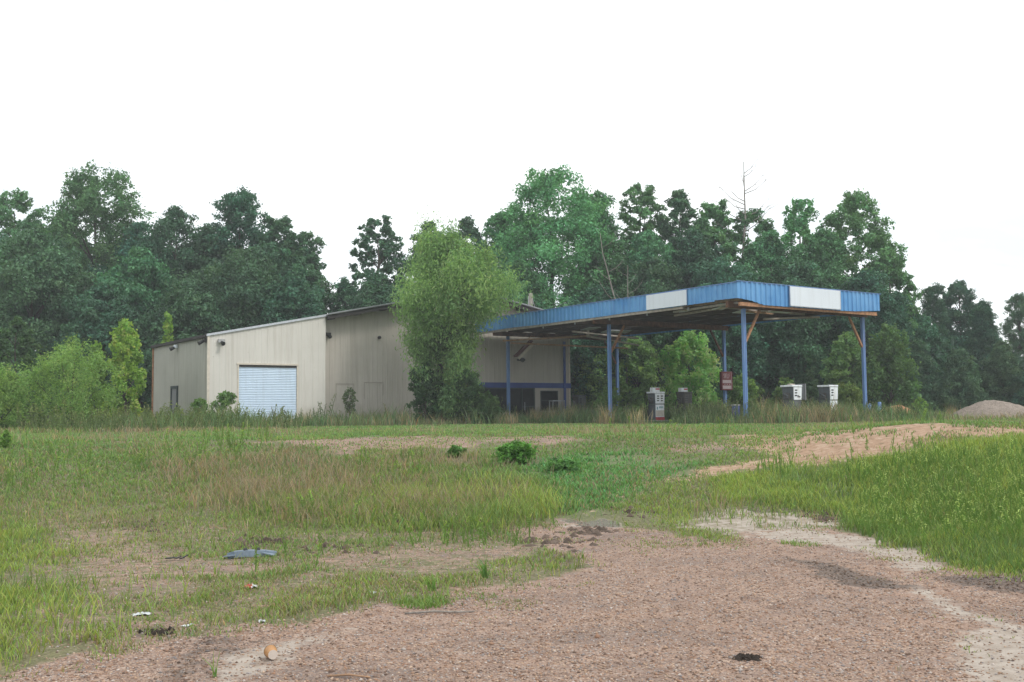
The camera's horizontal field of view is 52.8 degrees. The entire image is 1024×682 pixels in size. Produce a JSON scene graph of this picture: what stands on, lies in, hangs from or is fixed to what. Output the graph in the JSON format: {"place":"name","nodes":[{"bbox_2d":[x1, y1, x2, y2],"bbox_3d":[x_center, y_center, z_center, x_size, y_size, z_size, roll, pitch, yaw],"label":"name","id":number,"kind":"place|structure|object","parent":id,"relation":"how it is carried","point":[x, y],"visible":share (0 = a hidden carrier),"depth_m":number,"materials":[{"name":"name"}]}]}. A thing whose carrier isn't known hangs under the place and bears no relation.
{"place":"outdoors","nodes":[
{"label":"outdoors","id":0,"kind":"place"},
{"bbox_2d":[0,423,1023,681],"bbox_3d":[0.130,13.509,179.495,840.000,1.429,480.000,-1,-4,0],"label":"ground","id":1,"kind":"structure","parent":0,"point":[882,441],"depth_m":8.86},
{"bbox_2d":[0,429,12,447],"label":"sprout","id":2,"kind":"object","parent":1,"relation":"on","point":[5,438],"visible":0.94,"depth_m":22.25,"materials":[{"name":"green plant"}]},
{"bbox_2d":[0,358,30,429],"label":"willow shrub","id":3,"kind":"object","parent":1,"relation":"on","point":[9,384],"visible":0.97,"depth_m":41.80,"materials":[{"name":"green plant"}]},
{"bbox_2d":[0,316,42,418],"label":"vine covered tree","id":4,"kind":"object","parent":1,"relation":"on","point":[16,325],"visible":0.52,"depth_m":53.97,"materials":[{"name":"green plant"}]},
{"bbox_2d":[0,187,49,370],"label":"broadleaf tree","id":5,"kind":"object","parent":1,"relation":"on","point":[17,204],"visible":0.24,"depth_m":78.47,"materials":[{"name":"green plant"}]},
{"bbox_2d":[0,225,97,420],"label":"broadleaf tree","id":6,"kind":"object","parent":1,"relation":"on","point":[55,281],"visible":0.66,"depth_m":64.98,"materials":[{"name":"green plant"}]},
{"bbox_2d":[11,334,125,425],"bbox_3d":[-18.923,1.785,43.757,3.756,4.379,4.148,-2,-4,19],"label":"willow shrub","id":7,"kind":"object","parent":1,"relation":"on","point":[69,365],"visible":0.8,"depth_m":43.48,"materials":[{"name":"green plant"}]},
{"bbox_2d":[46,282,141,410],"bbox_3d":[-25.744,0.855,63.965,6.758,9.172,6.047,-1,-4,0],"label":"broadleaf tree","id":8,"kind":"object","parent":1,"relation":"on","point":[110,311],"visible":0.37,"depth_m":62.82,"materials":[{"name":"green plant"}]},
{"bbox_2d":[79,340,108,414],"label":"sapling","id":9,"kind":"object","parent":1,"relation":"on","point":[99,345],"visible":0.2,"depth_m":50.96,"materials":[{"name":"green plant"}]},
{"bbox_2d":[37,159,156,311],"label":"broadleaf tree","id":10,"kind":"object","parent":1,"relation":"on","point":[86,202],"visible":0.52,"depth_m":75.44,"materials":[{"name":"green plant"}]},
{"bbox_2d":[100,318,146,419],"bbox_3d":[-18.770,1.641,50.081,2.134,5.521,2.578,-1,-4,0],"label":"sapling","id":11,"kind":"object","parent":1,"relation":"on","point":[124,344],"visible":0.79,"depth_m":49.81,"materials":[{"name":"green plant"}]},
{"bbox_2d":[84,219,178,288],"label":"broadleaf tree","id":12,"kind":"object","parent":1,"relation":"on","point":[140,229],"visible":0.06,"depth_m":74.60,"materials":[{"name":"green plant"}]},
{"bbox_2d":[91,246,178,408],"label":"broadleaf tree","id":13,"kind":"object","parent":1,"relation":"on","point":[151,274],"visible":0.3,"depth_m":66.40,"materials":[{"name":"green plant"}]},
{"bbox_2d":[123,203,206,336],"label":"broadleaf tree","id":14,"kind":"object","parent":1,"relation":"on","point":[169,226],"visible":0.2,"depth_m":73.53,"materials":[{"name":"green plant"}]},
{"bbox_2d":[160,311,173,343],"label":"sapling","id":15,"kind":"object","parent":1,"relation":"on","point":[167,327],"visible":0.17,"depth_m":60.10,"materials":[{"name":"green plant"}]},
{"bbox_2d":[129,278,226,407],"bbox_3d":[-20.544,0.722,64.093,6.269,9.356,6.088,-1,-4,0],"label":"broadleaf tree","id":16,"kind":"object","parent":1,"relation":"on","point":[187,307],"visible":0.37,"depth_m":63.16,"materials":[{"name":"green plant"}]},
{"bbox_2d":[190,398,208,413],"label":"baccharis bush","id":17,"kind":"object","parent":1,"relation":"on","point":[196,403],"visible":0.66,"depth_m":46.72,"materials":[{"name":"green plant"}]},
{"bbox_2d":[166,223,243,305],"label":"broadleaf tree","id":18,"kind":"object","parent":1,"relation":"on","point":[192,260],"visible":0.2,"depth_m":72.55,"materials":[{"name":"green plant"}]},
{"bbox_2d":[210,390,237,412],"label":"baccharis bush","id":19,"kind":"object","parent":1,"relation":"on","point":[230,397],"visible":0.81,"depth_m":46.34,"materials":[{"name":"green plant"}]},
{"bbox_2d":[192,185,269,303],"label":"broadleaf tree","id":20,"kind":"object","parent":1,"relation":"on","point":[237,206],"visible":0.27,"depth_m":73.73,"materials":[{"name":"green plant"}]},
{"bbox_2d":[161,246,302,333],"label":"broadleaf tree","id":21,"kind":"object","parent":1,"relation":"on","point":[240,267],"visible":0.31,"depth_m":66.24,"materials":[{"name":"green plant"}]},
{"bbox_2d":[223,547,276,558],"bbox_3d":[-3.037,2.463,11.962,0.601,0.134,0.211,0,-4,-7],"label":"bumper cover","id":22,"kind":"object","parent":1,"relation":"on","point":[246,552],"visible":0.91,"depth_m":11.91,"materials":[{"name":"grey plastic"}]},
{"bbox_2d":[217,241,309,326],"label":"broadleaf tree","id":23,"kind":"object","parent":1,"relation":"on","point":[271,250],"visible":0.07,"depth_m":69.23,"materials":[{"name":"green plant"}]},
{"bbox_2d":[264,644,277,658],"bbox_3d":[-1.575,2.044,6.758,0.088,0.087,0.110,1,-4,-22],"label":"paper cup","id":24,"kind":"object","parent":1,"relation":"on","point":[270,651],"visible":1,"depth_m":6.72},
{"bbox_2d":[253,215,300,269],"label":"broadleaf tree","id":25,"kind":"object","parent":1,"relation":"on","point":[277,226],"visible":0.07,"depth_m":72.25,"materials":[{"name":"green plant"}]},
{"bbox_2d":[250,261,334,365],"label":"broadleaf tree","id":26,"kind":"object","parent":1,"relation":"on","point":[296,290],"visible":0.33,"depth_m":65.31,"materials":[{"name":"green plant"}]},
{"bbox_2d":[277,230,343,311],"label":"broadleaf tree","id":27,"kind":"object","parent":1,"relation":"on","point":[308,257],"visible":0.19,"depth_m":70.99,"materials":[{"name":"green plant"}]},
{"bbox_2d":[326,276,358,313],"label":"broadleaf tree","id":28,"kind":"object","parent":1,"relation":"on","point":[345,288],"visible":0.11,"depth_m":72.02,"materials":[{"name":"green plant"}]},
{"bbox_2d":[341,387,358,415],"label":"bush","id":29,"kind":"object","parent":1,"relation":"on","point":[348,406],"visible":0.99,"depth_m":50.87,"materials":[{"name":"green plant"}]},
{"bbox_2d":[151,294,570,422],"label":"station building","id":30,"kind":"structure","parent":1,"relation":"on","point":[324,358],"depth_m":54.63,"materials":[{"name":"beige"}]},
{"bbox_2d":[170,386,177,413],"bbox_3d":[-17.724,3.537,54.137,0.120,2.355,1.140,2,-5,-35],"label":"side door","id":31,"kind":"structure","parent":30,"relation":"in","point":[173,389],"depth_m":54.22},
{"bbox_2d":[237,363,298,422],"bbox_3d":[-12.226,2.803,51.634,3.240,3.365,0.140,2,-5,-35],"label":"roller door","id":32,"kind":"structure","parent":30,"relation":"in","point":[259,385],"depth_m":51.67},
{"bbox_2d":[470,388,506,410],"bbox_3d":[-1.873,3.384,59.522,3.900,1.400,0.080,2,-5,-35],"label":"display window","id":33,"kind":"structure","parent":30,"relation":"in","point":[501,393],"depth_m":60.36,"materials":[{"name":"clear glass"}]},
{"bbox_2d":[510,388,534,416],"bbox_3d":[0.595,3.806,61.207,1.860,2.055,0.080,2,-5,-35],"label":"shop door","id":34,"kind":"structure","parent":30,"relation":"in","point":[522,398],"depth_m":61.20,"materials":[{"name":"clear glass"}]},
{"bbox_2d":[540,391,557,410],"bbox_3d":[2.249,3.614,62.370,1.320,1.220,0.075,2,-5,-35],"label":"shop window","id":35,"kind":"structure","parent":30,"relation":"in","point":[545,396],"depth_m":62.32,"materials":[{"name":"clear glass"}]},
{"bbox_2d":[338,268,403,310],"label":"broadleaf tree","id":36,"kind":"object","parent":1,"relation":"on","point":[372,294],"visible":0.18,"depth_m":69.55,"materials":[{"name":"green plant"}]},
{"bbox_2d":[343,215,407,304],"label":"broadleaf tree","id":37,"kind":"object","parent":1,"relation":"on","point":[388,248],"visible":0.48,"depth_m":74.28,"materials":[{"name":"green plant"}]},
{"bbox_2d":[392,592,452,609],"bbox_3d":[-0.763,2.191,8.708,0.537,0.095,0.507,-1,-4,0],"label":"grass tuft","id":38,"kind":"object","parent":1,"relation":"on","point":[407,603],"visible":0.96,"depth_m":8.65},
{"bbox_2d":[406,361,443,422],"bbox_3d":[-4.366,2.680,51.951,2.018,3.418,1.963,-1,-4,0],"label":"broadleaf shrub","id":39,"kind":"object","parent":1,"relation":"on","point":[423,390],"visible":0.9,"depth_m":51.72,"materials":[{"name":"green plant"}]},
{"bbox_2d":[392,220,463,291],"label":"broadleaf tree","id":40,"kind":"object","parent":1,"relation":"on","point":[410,249],"visible":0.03,"depth_m":75.88,"materials":[{"name":"green plant"}]},
{"bbox_2d":[388,205,533,423],"bbox_3d":[-2.547,-1.209,52.755,7.408,11.213,7.733,-1,-4,0],"label":"willow tree","id":41,"kind":"object","parent":1,"relation":"on","point":[448,268],"visible":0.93,"depth_m":51.67,"materials":[{"name":"green plant"}]},
{"bbox_2d":[448,368,489,423],"bbox_3d":[-2.159,2.799,51.480,2.221,3.067,1.789,-1,-4,0],"label":"broadleaf shrub","id":42,"kind":"object","parent":1,"relation":"on","point":[466,395],"visible":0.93,"depth_m":51.27,"materials":[{"name":"green plant"}]},
{"bbox_2d":[455,214,497,286],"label":"broadleaf tree","id":43,"kind":"object","parent":1,"relation":"on","point":[467,227],"visible":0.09,"depth_m":77.35,"materials":[{"name":"green plant"}]},
{"bbox_2d":[117,503,841,660],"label":"soil clods","id":44,"kind":"object","parent":1,"relation":"on","point":[738,656],"visible":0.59,"depth_m":12.99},
{"bbox_2d":[477,390,504,422],"bbox_3d":[-1.203,3.479,52.899,1.398,1.912,1.603,-4,-6,44],"label":"broadleaf shrub","id":45,"kind":"object","parent":1,"relation":"on","point":[494,401],"visible":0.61,"depth_m":52.64,"materials":[{"name":"green plant"}]},
{"bbox_2d":[474,210,514,270],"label":"broadleaf tree","id":46,"kind":"object","parent":1,"relation":"on","point":[495,219],"visible":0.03,"depth_m":74.09,"materials":[{"name":"green plant"}]},
{"bbox_2d":[53,391,958,431],"bbox_3d":[-0.066,2.878,45.980,35.110,1.867,23.948,2,-5,-34],"label":"weed strip","id":47,"kind":"object","parent":1,"relation":"on","point":[823,415],"visible":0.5,"depth_m":45.41,"materials":[{"name":"green plant"}]},
{"bbox_2d":[0,418,1023,681],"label":"short grass","id":48,"kind":"structure","parent":1,"relation":"on","point":[578,480],"depth_m":16.04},
{"bbox_2d":[0,415,1023,643],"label":"tall green grass","id":49,"kind":"structure","parent":1,"relation":"on","point":[907,541],"depth_m":14.40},
{"bbox_2d":[0,393,1023,573],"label":"leafy weeds","id":50,"kind":"object","parent":1,"relation":"on","point":[977,514],"visible":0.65,"depth_m":16.34,"materials":[{"name":"green plant"}]},
{"bbox_2d":[0,515,1023,681],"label":"pebbles","id":51,"kind":"object","parent":1,"relation":"on","point":[648,679],"visible":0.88,"depth_m":7.66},
{"bbox_2d":[3,326,1023,418],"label":"undergrowth","id":52,"kind":"object","parent":1,"relation":"on","point":[766,394],"depth_m":69.00,"materials":[{"name":"green plant"}]},
{"bbox_2d":[493,439,537,463],"bbox_3d":[0.069,2.193,19.697,0.869,0.642,0.833,-1,-4,0],"label":"field bush","id":53,"kind":"object","parent":1,"relation":"on","point":[519,451],"visible":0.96,"depth_m":19.50,"materials":[{"name":"green plant"}]},
{"bbox_2d":[489,257,559,308],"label":"broadleaf tree","id":54,"kind":"object","parent":1,"relation":"on","point":[518,263],"visible":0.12,"depth_m":67.83,"materials":[{"name":"green plant"}]},
{"bbox_2d":[110,392,960,424],"bbox_3d":[3.507,3.196,48.474,45.666,1.489,14.710,0,-4,-8],"label":"broomsedge","id":55,"kind":"object","parent":1,"relation":"on","point":[637,420],"visible":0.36,"depth_m":44.26,"materials":[{"name":"green plant"}]},
{"bbox_2d":[488,164,622,396],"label":"broadleaf tree","id":56,"kind":"object","parent":1,"relation":"on","point":[529,232],"visible":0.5,"depth_m":70.78,"materials":[{"name":"green plant"}]},
{"bbox_2d":[544,457,582,471],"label":"field bush","id":57,"kind":"object","parent":1,"relation":"on","point":[561,464],"visible":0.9,"depth_m":18.65,"materials":[{"name":"green plant"}]},
{"bbox_2d":[555,189,631,305],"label":"broadleaf tree","id":58,"kind":"object","parent":1,"relation":"on","point":[612,227],"visible":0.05,"depth_m":75.03,"materials":[{"name":"green plant"}]},
{"bbox_2d":[571,349,625,409],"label":"broadleaf shrub","id":59,"kind":"object","parent":1,"relation":"on","point":[594,379],"visible":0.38,"depth_m":65.93,"materials":[{"name":"green plant"}]},
{"bbox_2d":[562,283,646,404],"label":"broadleaf tree","id":60,"kind":"object","parent":1,"relation":"on","point":[596,292],"visible":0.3,"depth_m":66.71,"materials":[{"name":"green plant"}]},
{"bbox_2d":[574,230,636,336],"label":"broadleaf tree","id":61,"kind":"object","parent":1,"relation":"on","point":[615,262],"visible":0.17,"depth_m":71.44,"materials":[{"name":"green plant"}]},
{"bbox_2d":[593,385,623,412],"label":"broadleaf shrub","id":62,"kind":"object","parent":1,"relation":"on","point":[601,399],"visible":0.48,"depth_m":51.64,"materials":[{"name":"green plant"}]},
{"bbox_2d":[612,336,667,412],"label":"broadleaf shrub","id":63,"kind":"object","parent":1,"relation":"on","point":[641,355],"visible":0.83,"depth_m":65.39,"materials":[{"name":"green plant"}]},
{"bbox_2d":[615,182,670,266],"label":"broadleaf tree","id":64,"kind":"object","parent":1,"relation":"on","point":[645,198],"visible":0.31,"depth_m":76.45,"materials":[{"name":"green plant"}]},
{"bbox_2d":[612,229,685,372],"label":"broadleaf tree","id":65,"kind":"object","parent":1,"relation":"on","point":[647,243],"visible":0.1,"depth_m":71.59,"materials":[{"name":"green plant"}]},
{"bbox_2d":[612,254,701,398],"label":"broadleaf tree","id":66,"kind":"object","parent":1,"relation":"on","point":[658,275],"visible":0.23,"depth_m":68.63,"materials":[{"name":"green plant"}]},
{"bbox_2d":[475,280,879,416],"bbox_3d":[7.600,1.296,53.577,9.713,6.088,20.225,2,-5,-35],"label":"forecourt canopy","id":67,"kind":"object","parent":1,"relation":"on","point":[744,304],"visible":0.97,"depth_m":49.25,"materials":[{"name":"metal"}]},
{"bbox_2d":[719,371,732,389],"bbox_3d":[11.514,2.148,55.451,0.840,1.000,0.187,2,-5,-35],"label":"post sign","id":68,"kind":"object","parent":67,"relation":"attached to","point":[726,381],"visible":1,"depth_m":55.32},
{"bbox_2d":[657,188,702,263],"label":"broadleaf tree","id":69,"kind":"object","parent":1,"relation":"on","point":[678,202],"visible":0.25,"depth_m":75.34,"materials":[{"name":"green plant"}]},
{"bbox_2d":[656,330,721,409],"bbox_3d":[10.474,2.041,60.136,3.719,5.598,4.606,-2,-4,21],"label":"sapling","id":70,"kind":"object","parent":1,"relation":"on","point":[697,384],"visible":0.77,"depth_m":59.58,"materials":[{"name":"green plant"}]},
{"bbox_2d":[665,225,733,368],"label":"broadleaf tree","id":71,"kind":"object","parent":1,"relation":"on","point":[687,250],"visible":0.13,"depth_m":70.82,"materials":[{"name":"green plant"}]},
{"bbox_2d":[684,199,747,378],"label":"broadleaf tree","id":72,"kind":"object","parent":1,"relation":"on","point":[714,233],"visible":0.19,"depth_m":73.39,"materials":[{"name":"green plant"}]},
{"bbox_2d":[679,255,774,405],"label":"broadleaf tree","id":73,"kind":"object","parent":1,"relation":"on","point":[722,269],"visible":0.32,"depth_m":66.71,"materials":[{"name":"green plant"}]},
{"bbox_2d":[705,156,777,259],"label":"dead tree","id":74,"kind":"object","parent":1,"relation":"on","point":[744,213],"visible":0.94,"depth_m":73.86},
{"bbox_2d":[728,373,764,408],"bbox_3d":[13.149,3.268,58.954,2.299,2.903,2.112,3,-5,-43],"label":"broadleaf shrub","id":75,"kind":"object","parent":1,"relation":"on","point":[736,393],"visible":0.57,"depth_m":58.70,"materials":[{"name":"green plant"}]},
{"bbox_2d":[719,208,780,331],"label":"broadleaf tree","id":76,"kind":"object","parent":1,"relation":"on","point":[763,225],"visible":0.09,"depth_m":74.15,"materials":[{"name":"green plant"}]},
{"bbox_2d":[733,229,804,403],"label":"broadleaf tree","id":77,"kind":"object","parent":1,"relation":"on","point":[760,260],"visible":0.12,"depth_m":71.11,"materials":[{"name":"green plant"}]},
{"bbox_2d":[764,376,793,405],"bbox_3d":[15.956,3.409,59.864,2.117,2.713,1.980,-4,-5,43],"label":"broadleaf shrub","id":78,"kind":"object","parent":1,"relation":"on","point":[778,390],"visible":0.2,"depth_m":59.84,"materials":[{"name":"green plant"}]},
{"bbox_2d":[738,257,851,403],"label":"broadleaf tree","id":79,"kind":"object","parent":1,"relation":"on","point":[818,330],"visible":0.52,"depth_m":66.63,"materials":[{"name":"green plant"}]},
{"bbox_2d":[778,197,825,268],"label":"broadleaf tree","id":80,"kind":"object","parent":1,"relation":"on","point":[793,224],"visible":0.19,"depth_m":73.32,"materials":[{"name":"green plant"}]},
{"bbox_2d":[803,367,819,406],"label":"young pine","id":81,"kind":"object","parent":1,"relation":"on","point":[812,381],"visible":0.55,"depth_m":60.82,"materials":[{"name":"green plant"}]},
{"bbox_2d":[785,227,868,384],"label":"broadleaf tree","id":82,"kind":"object","parent":1,"relation":"on","point":[833,268],"visible":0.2,"depth_m":69.77,"materials":[{"name":"green plant"}]},
{"bbox_2d":[818,331,875,400],"bbox_3d":[20.151,2.125,61.922,3.202,5.474,3.590,-4,-5,41],"label":"young tree","id":83,"kind":"object","parent":1,"relation":"on","point":[847,345],"visible":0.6,"depth_m":61.48,"materials":[{"name":"green plant"}]},
{"bbox_2d":[837,382,862,410],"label":"broadleaf shrub","id":84,"kind":"object","parent":1,"relation":"on","point":[853,390],"visible":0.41,"depth_m":50.12,"materials":[{"name":"green plant"}]},
{"bbox_2d":[805,188,911,334],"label":"broadleaf tree","id":85,"kind":"object","parent":1,"relation":"on","point":[874,239],"visible":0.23,"depth_m":71.30,"materials":[{"name":"green plant"}]},
{"bbox_2d":[820,267,913,406],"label":"broadleaf tree","id":86,"kind":"object","parent":1,"relation":"on","point":[893,310],"visible":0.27,"depth_m":65.91,"materials":[{"name":"green plant"}]},
{"bbox_2d":[866,321,922,410],"bbox_3d":[22.432,1.789,61.152,3.422,5.968,3.029,-1,-4,0],"label":"young tree","id":87,"kind":"object","parent":1,"relation":"on","point":[888,351],"visible":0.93,"depth_m":60.48,"materials":[{"name":"green plant"}]},
{"bbox_2d":[875,243,922,362],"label":"broadleaf tree","id":88,"kind":"object","parent":1,"relation":"on","point":[900,280],"visible":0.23,"depth_m":69.75,"materials":[{"name":"green plant"}]},
{"bbox_2d":[893,338,944,412],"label":"pine tree","id":89,"kind":"object","parent":1,"relation":"on","point":[928,365],"visible":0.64,"depth_m":65.46,"materials":[{"name":"green plant"}]},
{"bbox_2d":[905,304,948,385],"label":"broadleaf tree","id":90,"kind":"object","parent":1,"relation":"on","point":[925,331],"visible":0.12,"depth_m":68.97,"materials":[{"name":"green plant"}]},
{"bbox_2d":[918,282,954,357],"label":"pine tree","id":91,"kind":"object","parent":1,"relation":"on","point":[934,308],"visible":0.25,"depth_m":73.98,"materials":[{"name":"green plant"}]},
{"bbox_2d":[939,279,977,347],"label":"tree","id":92,"kind":"object","parent":1,"relation":"on","point":[962,292],"visible":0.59,"depth_m":77.67,"materials":[{"name":"green plant"}]},
{"bbox_2d":[936,348,992,411],"bbox_3d":[28.279,2.699,64.991,3.881,4.603,3.181,2,-5,-31],"label":"pine tree","id":93,"kind":"object","parent":1,"relation":"on","point":[961,385],"visible":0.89,"depth_m":64.41,"materials":[{"name":"green plant"}]},
{"bbox_2d":[960,298,1002,373],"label":"pine tree","id":94,"kind":"object","parent":1,"relation":"on","point":[984,332],"visible":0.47,"depth_m":71.69,"materials":[{"name":"green plant"}]},
{"bbox_2d":[951,400,1023,418],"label":"gravel pile","id":95,"kind":"object","parent":1,"relation":"on","point":[991,407],"visible":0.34,"depth_m":51.86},
{"bbox_2d":[978,340,1023,405],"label":"pine tree","id":96,"kind":"object","parent":1,"relation":"on","point":[1001,375],"visible":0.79,"depth_m":65.45,"materials":[{"name":"green plant"}]},
{"bbox_2d":[999,292,1023,365],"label":"pine tree","id":97,"kind":"object","parent":1,"relation":"on","point":[1016,314],"visible":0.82,"depth_m":79.92,"materials":[{"name":"green plant"}]},
{"bbox_2d":[1007,370,1023,405],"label":"pine tree","id":98,"kind":"object","parent":1,"relation":"on","point":[1020,397],"visible":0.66,"depth_m":64.15,"materials":[{"name":"green plant"}]},
{"bbox_2d":[0,416,1023,545],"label":"dry grass","id":99,"kind":"structure","parent":0,"point":[264,479],"depth_m":17.51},
{"bbox_2d":[0,409,1023,433],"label":"rough grass","id":100,"kind":"structure","parent":0,"point":[1002,417],"depth_m":37.38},
{"bbox_2d":[0,0,1023,356],"label":"sky","id":101,"kind":"structure","parent":0,"point":[341,115],"materials":[{"name":"white"}]},
{"bbox_3d":[8.026,4.207,53.100,6.300,0.280,1.200,2,-5,-35],"label":"pump island","id":102,"kind":"object","parent":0,"visible":0},
{"bbox_2d":[646,388,664,419],"bbox_3d":[7.288,3.211,52.656,0.893,1.660,0.610,2,-5,-35],"label":"fuel pump","id":103,"kind":"object","parent":102,"relation":"on","point":[656,401],"visible":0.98,"depth_m":52.49,"materials":[{"name":"white metal"}]},
{"bbox_2d":[675,388,691,412],"bbox_3d":[8.920,3.274,53.788,0.827,1.660,0.610,2,-5,-35],"label":"fuel pump","id":104,"kind":"object","parent":102,"relation":"on","point":[684,396],"visible":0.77,"depth_m":53.66,"materials":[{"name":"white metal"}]},
{"bbox_3d":[13.078,3.651,45.846,6.300,0.280,1.200,2,-5,-35],"label":"pump island","id":105,"kind":"object","parent":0,"visible":0},
{"bbox_2d":[780,384,801,413],"bbox_3d":[12.251,2.681,45.339,0.799,1.600,0.690,2,-5,-35],"label":"fuel pump","id":106,"kind":"object","parent":105,"relation":"on","point":[793,392],"visible":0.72,"depth_m":45.19,"materials":[{"name":"white metal"}]},
{"bbox_2d":[817,385,837,409],"bbox_3d":[14.277,2.780,46.742,0.810,1.560,0.690,2,-5,-35],"label":"fuel pump","id":107,"kind":"object","parent":105,"relation":"on","point":[828,392],"visible":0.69,"depth_m":46.59,"materials":[{"name":"white metal"}]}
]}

